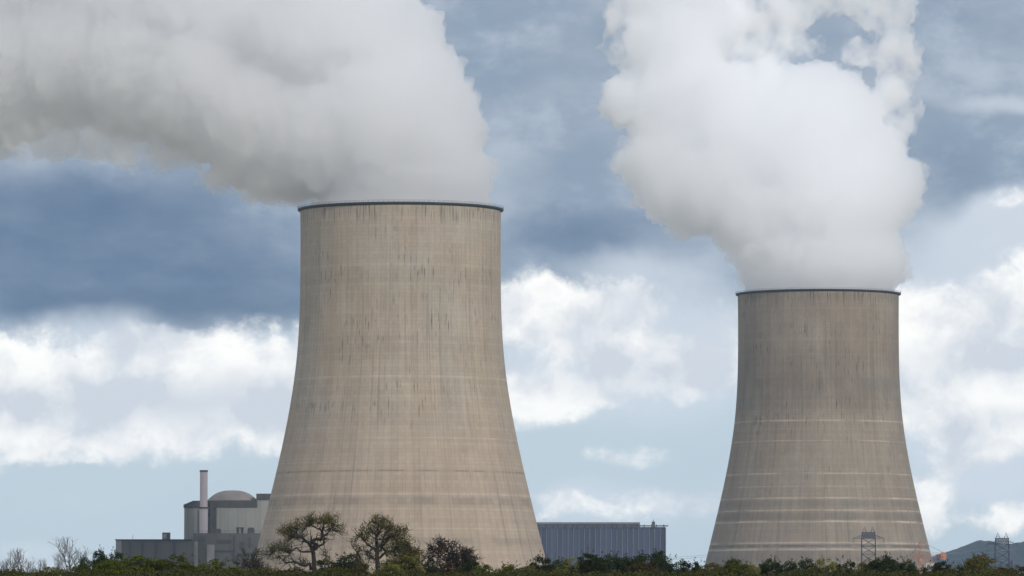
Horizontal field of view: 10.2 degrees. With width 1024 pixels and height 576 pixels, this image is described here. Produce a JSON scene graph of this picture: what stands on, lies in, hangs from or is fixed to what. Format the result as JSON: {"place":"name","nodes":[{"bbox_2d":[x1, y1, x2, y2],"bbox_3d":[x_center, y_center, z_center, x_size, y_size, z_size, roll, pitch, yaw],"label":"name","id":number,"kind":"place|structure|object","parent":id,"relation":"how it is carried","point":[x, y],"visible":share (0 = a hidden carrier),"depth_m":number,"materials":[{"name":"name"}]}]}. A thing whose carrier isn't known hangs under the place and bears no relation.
{"place":"outdoors","nodes":[
{"label":"outdoors","id":0,"kind":"place"},
{"bbox_2d":[115,532,194,570],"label":"service building","id":1,"kind":"structure","parent":0,"point":[165,547],"depth_m":2592.57,"materials":[{"name":"concrete"}]},
{"bbox_2d":[183,490,270,569],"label":"reactor building","id":2,"kind":"structure","parent":0,"point":[236,518],"depth_m":2619.61,"materials":[{"name":"concrete"}]},
{"bbox_2d":[199,470,208,532],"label":"vent stack","id":3,"kind":"object","parent":2,"relation":"on","point":[203,517],"visible":1,"depth_m":2611.51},
{"bbox_2d":[255,200,544,573],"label":"cooling tower","id":4,"kind":"structure","parent":0,"point":[400,410],"depth_m":2358.86,"materials":[{"name":"concrete"}]},
{"bbox_2d":[0,0,1023,575],"label":"sky","id":5,"kind":"structure","parent":0,"point":[650,164],"materials":[{"name":"blue"}]},
{"bbox_2d":[537,520,667,572],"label":"turbine hall","id":6,"kind":"structure","parent":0,"point":[565,540],"depth_m":2757.62,"materials":[{"name":"metal"}]},
{"bbox_2d":[704,287,932,573],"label":"cooling tower","id":7,"kind":"structure","parent":0,"point":[818,457],"depth_m":2951.85,"materials":[{"name":"grey concrete"}]},
{"bbox_2d":[932,540,1023,573],"bbox_3d":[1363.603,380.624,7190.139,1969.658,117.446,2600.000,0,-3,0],"label":"hill","id":8,"kind":"structure","parent":0,"point":[1016,556],"depth_m":6583.73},
{"label":"ground","id":9,"kind":"structure","parent":0,"visible":0},
{"bbox_2d":[0,548,21,570],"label":"bare tree","id":10,"kind":"object","parent":9,"relation":"on","point":[13,561],"visible":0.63,"depth_m":559.10,"materials":[{"name":"grey plant"}]},
{"bbox_2d":[0,565,32,575],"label":"bush","id":11,"kind":"object","parent":9,"relation":"on","point":[21,570],"visible":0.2,"depth_m":439.18,"materials":[{"name":"green plant"}]},
{"bbox_2d":[9,547,40,575],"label":"bare tree","id":12,"kind":"object","parent":9,"relation":"on","point":[27,568],"visible":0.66,"depth_m":569.21,"materials":[{"name":"grey plant"}]},
{"bbox_2d":[31,559,46,572],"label":"bare tree","id":13,"kind":"object","parent":9,"relation":"on","point":[40,561],"visible":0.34,"depth_m":569.00,"materials":[{"name":"grey plant"}]},
{"bbox_2d":[30,564,67,575],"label":"bush","id":14,"kind":"object","parent":9,"relation":"on","point":[50,569],"visible":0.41,"depth_m":439.25,"materials":[{"name":"green plant"}]},
{"bbox_2d":[54,555,65,570],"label":"bare tree","id":15,"kind":"object","parent":9,"relation":"on","point":[59,564],"visible":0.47,"depth_m":559.08,"materials":[{"name":"grey plant"}]},
{"bbox_2d":[48,536,92,571],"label":"bare tree","id":16,"kind":"object","parent":9,"relation":"on","point":[65,547],"visible":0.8,"depth_m":559.23,"materials":[{"name":"grey plant"}]},
{"bbox_2d":[72,554,92,571],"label":"bush","id":17,"kind":"object","parent":9,"relation":"on","point":[83,563],"visible":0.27,"depth_m":519.14,"materials":[{"name":"green plant"}]},
{"bbox_2d":[66,562,105,574],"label":"bush","id":18,"kind":"object","parent":9,"relation":"on","point":[73,569],"visible":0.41,"depth_m":439.17,"materials":[{"name":"green plant"}]},
{"bbox_2d":[88,547,106,569],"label":"bush","id":19,"kind":"object","parent":9,"relation":"on","point":[100,554],"visible":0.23,"depth_m":519.34,"materials":[{"name":"green plant"}]},
{"bbox_2d":[92,557,134,575],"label":"bush","id":20,"kind":"object","parent":9,"relation":"on","point":[106,567],"visible":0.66,"depth_m":443.72,"materials":[{"name":"green plant"}]},
{"bbox_2d":[103,546,123,565],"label":"bush","id":21,"kind":"object","parent":9,"relation":"on","point":[119,554],"visible":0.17,"depth_m":514.19,"materials":[{"name":"green plant"}]},
{"bbox_2d":[119,553,166,575],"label":"bush","id":22,"kind":"object","parent":9,"relation":"on","point":[144,565],"visible":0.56,"depth_m":448.95,"materials":[{"name":"green plant"}]},
{"bbox_2d":[149,552,194,575],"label":"bush","id":23,"kind":"object","parent":9,"relation":"on","point":[182,566],"visible":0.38,"depth_m":448.54,"materials":[{"name":"green plant"}]},
{"bbox_2d":[186,557,234,575],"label":"bush","id":24,"kind":"object","parent":9,"relation":"on","point":[215,564],"visible":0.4,"depth_m":443.95,"materials":[{"name":"green plant"}]},
{"bbox_2d":[219,565,252,575],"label":"bush","id":25,"kind":"object","parent":9,"relation":"on","point":[232,569],"visible":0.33,"depth_m":444.26,"materials":[{"name":"green plant"}]},
{"bbox_2d":[226,546,272,571],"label":"bush","id":26,"kind":"object","parent":9,"relation":"on","point":[255,563],"visible":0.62,"depth_m":448.99,"materials":[{"name":"green plant"}]},
{"bbox_2d":[259,564,284,574],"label":"bush","id":27,"kind":"object","parent":9,"relation":"on","point":[267,569],"visible":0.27,"depth_m":429.30,"materials":[{"name":"green plant"}]},
{"bbox_2d":[278,563,310,575],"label":"bush","id":28,"kind":"object","parent":9,"relation":"on","point":[297,569],"visible":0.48,"depth_m":427.70,"materials":[{"name":"green plant"}]},
{"bbox_2d":[256,511,347,573],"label":"tree","id":29,"kind":"object","parent":9,"relation":"on","point":[313,545],"visible":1,"depth_m":431.51,"materials":[{"name":"green plant"}]},
{"bbox_2d":[304,554,351,575],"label":"bush","id":30,"kind":"object","parent":9,"relation":"on","point":[320,563],"visible":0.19,"depth_m":439.05,"materials":[{"name":"green plant"}]},
{"bbox_2d":[321,565,355,575],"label":"bush","id":31,"kind":"object","parent":9,"relation":"on","point":[336,569],"visible":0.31,"depth_m":424.09,"materials":[{"name":"green plant"}]},
{"bbox_2d":[324,551,370,572],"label":"bush","id":32,"kind":"object","parent":9,"relation":"on","point":[344,559],"visible":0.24,"depth_m":439.05,"materials":[{"name":"green plant"}]},
{"bbox_2d":[347,566,369,575],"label":"bush","id":33,"kind":"object","parent":9,"relation":"on","point":[362,570],"visible":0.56,"depth_m":424.37,"materials":[{"name":"green plant"}]},
{"bbox_2d":[365,562,407,575],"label":"bush","id":34,"kind":"object","parent":9,"relation":"on","point":[391,569],"visible":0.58,"depth_m":421.25,"materials":[{"name":"green plant"}]},
{"bbox_2d":[346,511,428,570],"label":"tree","id":35,"kind":"object","parent":9,"relation":"on","point":[403,545],"visible":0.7,"depth_m":429.50,"materials":[{"name":"green plant"}]},
{"bbox_2d":[381,553,438,575],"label":"bush","id":36,"kind":"object","parent":9,"relation":"on","point":[408,563],"visible":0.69,"depth_m":424.24,"materials":[{"name":"green plant"}]},
{"bbox_2d":[421,559,440,575],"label":"bush","id":37,"kind":"object","parent":9,"relation":"on","point":[429,568],"visible":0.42,"depth_m":444.01,"materials":[{"name":"green plant"}]},
{"bbox_2d":[431,563,461,575],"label":"bush","id":38,"kind":"object","parent":9,"relation":"on","point":[454,568],"visible":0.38,"depth_m":429.42,"materials":[{"name":"green plant"}]},
{"bbox_2d":[413,535,484,571],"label":"bush","id":39,"kind":"object","parent":9,"relation":"on","point":[451,558],"visible":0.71,"depth_m":454.13,"materials":[{"name":"green plant"}]},
{"bbox_2d":[453,557,480,573],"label":"bush","id":40,"kind":"object","parent":9,"relation":"on","point":[472,565],"visible":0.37,"depth_m":444.45,"materials":[{"name":"green plant"}]},
{"bbox_2d":[474,562,497,575],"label":"bush","id":41,"kind":"object","parent":9,"relation":"on","point":[484,568],"visible":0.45,"depth_m":439.18,"materials":[{"name":"green plant"}]},
{"bbox_2d":[495,560,521,572],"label":"bush","id":42,"kind":"object","parent":9,"relation":"on","point":[507,568],"visible":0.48,"depth_m":439.31,"materials":[{"name":"green plant"}]},
{"bbox_2d":[0,566,1023,575],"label":"undergrowth","id":43,"kind":"object","parent":9,"relation":"on","point":[555,572],"visible":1,"depth_m":409.75,"materials":[{"name":"green plant"}]},
{"bbox_2d":[520,563,541,575],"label":"bush","id":44,"kind":"object","parent":9,"relation":"on","point":[530,568],"visible":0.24,"depth_m":439.37,"materials":[{"name":"green plant"}]},
{"bbox_2d":[526,549,555,570],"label":"bush","id":45,"kind":"object","parent":9,"relation":"on","point":[545,561],"visible":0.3,"depth_m":469.17,"materials":[{"name":"green plant"}]},
{"bbox_2d":[546,556,567,574],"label":"bush","id":46,"kind":"object","parent":9,"relation":"on","point":[557,562],"visible":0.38,"depth_m":469.08,"materials":[{"name":"green plant"}]},
{"bbox_2d":[556,556,584,574],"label":"bush","id":47,"kind":"object","parent":9,"relation":"on","point":[563,568],"visible":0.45,"depth_m":464.44,"materials":[{"name":"green plant"}]},
{"bbox_2d":[570,548,613,574],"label":"bush","id":48,"kind":"object","parent":9,"relation":"on","point":[593,563],"visible":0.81,"depth_m":463.73,"materials":[{"name":"green plant"}]},
{"bbox_2d":[599,550,627,574],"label":"bush","id":49,"kind":"object","parent":9,"relation":"on","point":[615,562],"visible":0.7,"depth_m":466.87,"materials":[{"name":"green plant"}]},
{"bbox_2d":[612,553,640,572],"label":"bush","id":50,"kind":"object","parent":9,"relation":"on","point":[628,562],"visible":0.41,"depth_m":467.17,"materials":[{"name":"green plant"}]},
{"bbox_2d":[626,558,663,574],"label":"bush","id":51,"kind":"object","parent":9,"relation":"on","point":[631,567],"visible":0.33,"depth_m":444.37,"materials":[{"name":"green plant"}]},
{"bbox_2d":[629,550,665,571],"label":"bush","id":52,"kind":"object","parent":9,"relation":"on","point":[641,557],"visible":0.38,"depth_m":469.11,"materials":[{"name":"green plant"}]},
{"bbox_2d":[650,549,672,571],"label":"bush","id":53,"kind":"object","parent":9,"relation":"on","point":[658,556],"visible":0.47,"depth_m":473.79,"materials":[{"name":"green plant"}]},
{"bbox_2d":[660,554,692,575],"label":"bush","id":54,"kind":"object","parent":9,"relation":"on","point":[681,568],"visible":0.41,"depth_m":469.23,"materials":[{"name":"green plant"}]},
{"bbox_2d":[685,557,701,571],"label":"bush","id":55,"kind":"object","parent":9,"relation":"on","point":[696,567],"visible":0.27,"depth_m":469.34,"materials":[{"name":"green plant"}]},
{"bbox_2d":[700,561,723,572],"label":"bush","id":56,"kind":"object","parent":9,"relation":"on","point":[711,565],"visible":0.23,"depth_m":459.19,"materials":[{"name":"green plant"}]},
{"bbox_2d":[718,556,752,574],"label":"bush","id":57,"kind":"object","parent":9,"relation":"on","point":[735,565],"visible":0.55,"depth_m":458.79,"materials":[{"name":"green plant"}]},
{"bbox_2d":[743,562,760,575],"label":"bush","id":58,"kind":"object","parent":9,"relation":"on","point":[757,570],"visible":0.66,"depth_m":459.12,"materials":[{"name":"green plant"}]},
{"bbox_2d":[758,555,783,574],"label":"bush","id":59,"kind":"object","parent":9,"relation":"on","point":[774,565],"visible":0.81,"depth_m":463.87,"materials":[{"name":"green plant"}]},
{"bbox_2d":[778,559,798,572],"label":"bush","id":60,"kind":"object","parent":9,"relation":"on","point":[791,567],"visible":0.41,"depth_m":464.16,"materials":[{"name":"green plant"}]},
{"bbox_2d":[789,557,820,575],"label":"bush","id":61,"kind":"object","parent":9,"relation":"on","point":[802,563],"visible":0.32,"depth_m":464.10,"materials":[{"name":"green plant"}]},
{"bbox_2d":[807,555,842,575],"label":"bush","id":62,"kind":"object","parent":9,"relation":"on","point":[832,565],"visible":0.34,"depth_m":459.28,"materials":[{"name":"green plant"}]},
{"bbox_2d":[830,555,859,575],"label":"bush","id":63,"kind":"object","parent":9,"relation":"on","point":[852,564],"visible":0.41,"depth_m":459.23,"materials":[{"name":"green plant"}]},
{"bbox_2d":[854,559,869,570],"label":"bush","id":64,"kind":"object","parent":9,"relation":"on","point":[860,565],"visible":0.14,"depth_m":464.32,"materials":[{"name":"green plant"}]},
{"bbox_2d":[855,527,881,566],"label":"pylon","id":65,"kind":"object","parent":9,"relation":"on","point":[868,535],"visible":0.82,"depth_m":1717.62,"materials":[{"name":"metal"}]},
{"bbox_2d":[370,543,844,572],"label":"power cable","id":66,"kind":"object","parent":65,"relation":"hanging from","point":[713,554],"visible":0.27,"depth_m":1722.73,"materials":[{"name":"metal"}]},
{"bbox_2d":[568,543,874,565],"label":"power cable","id":67,"kind":"object","parent":65,"relation":"hanging from","point":[767,552],"visible":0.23,"depth_m":1724.03,"materials":[{"name":"metal"}]},
{"bbox_2d":[863,551,903,575],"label":"bush","id":68,"kind":"object","parent":9,"relation":"on","point":[879,564],"visible":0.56,"depth_m":453.75,"materials":[{"name":"green plant"}]},
{"bbox_2d":[895,557,917,575],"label":"bush","id":69,"kind":"object","parent":9,"relation":"on","point":[911,565],"visible":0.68,"depth_m":454.42,"materials":[{"name":"green plant"}]},
{"bbox_2d":[915,565,931,573],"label":"bush","id":70,"kind":"object","parent":9,"relation":"on","point":[924,569],"visible":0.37,"depth_m":449.25,"materials":[{"name":"green plant"}]},
{"bbox_2d":[909,541,946,569],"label":"crane","id":71,"kind":"object","parent":9,"relation":"on","point":[942,554],"visible":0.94,"depth_m":2696.83,"materials":[{"name":"orange paint"}]},
{"bbox_2d":[925,562,935,570],"bbox_3d":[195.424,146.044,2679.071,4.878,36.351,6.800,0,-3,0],"label":"site hut","id":72,"kind":"object","parent":9,"relation":"on","point":[928,564],"visible":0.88,"depth_m":2677.07,"materials":[{"name":"white metal"}]},
{"bbox_2d":[921,557,950,575],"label":"bush","id":73,"kind":"object","parent":9,"relation":"on","point":[937,566],"visible":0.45,"depth_m":454.31,"materials":[{"name":"green plant"}]},
{"bbox_2d":[950,561,966,574],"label":"bush","id":74,"kind":"object","parent":9,"relation":"on","point":[962,568],"visible":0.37,"depth_m":457.18,"materials":[{"name":"green plant"}]},
{"bbox_2d":[955,551,992,567],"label":"bush","id":75,"kind":"object","parent":9,"relation":"on","point":[984,554],"visible":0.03,"depth_m":469.05,"materials":[{"name":"green plant"}]},
{"bbox_2d":[957,552,1000,575],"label":"bush","id":76,"kind":"object","parent":9,"relation":"on","point":[973,565],"visible":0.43,"depth_m":458.94,"materials":[{"name":"green plant"}]},
{"bbox_2d":[994,562,1007,573],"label":"bush","id":77,"kind":"object","parent":9,"relation":"on","point":[1002,568],"visible":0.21,"depth_m":449.25,"materials":[{"name":"green plant"}]},
{"bbox_2d":[986,533,1017,568],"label":"pylon","id":78,"kind":"object","parent":9,"relation":"on","point":[1004,540],"visible":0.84,"depth_m":1777.45,"materials":[{"name":"metal"}]},
{"bbox_2d":[1000,560,1023,575],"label":"bush","id":79,"kind":"object","parent":9,"relation":"on","point":[1020,569],"visible":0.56,"depth_m":444.06,"materials":[{"name":"green plant"}]}
]}

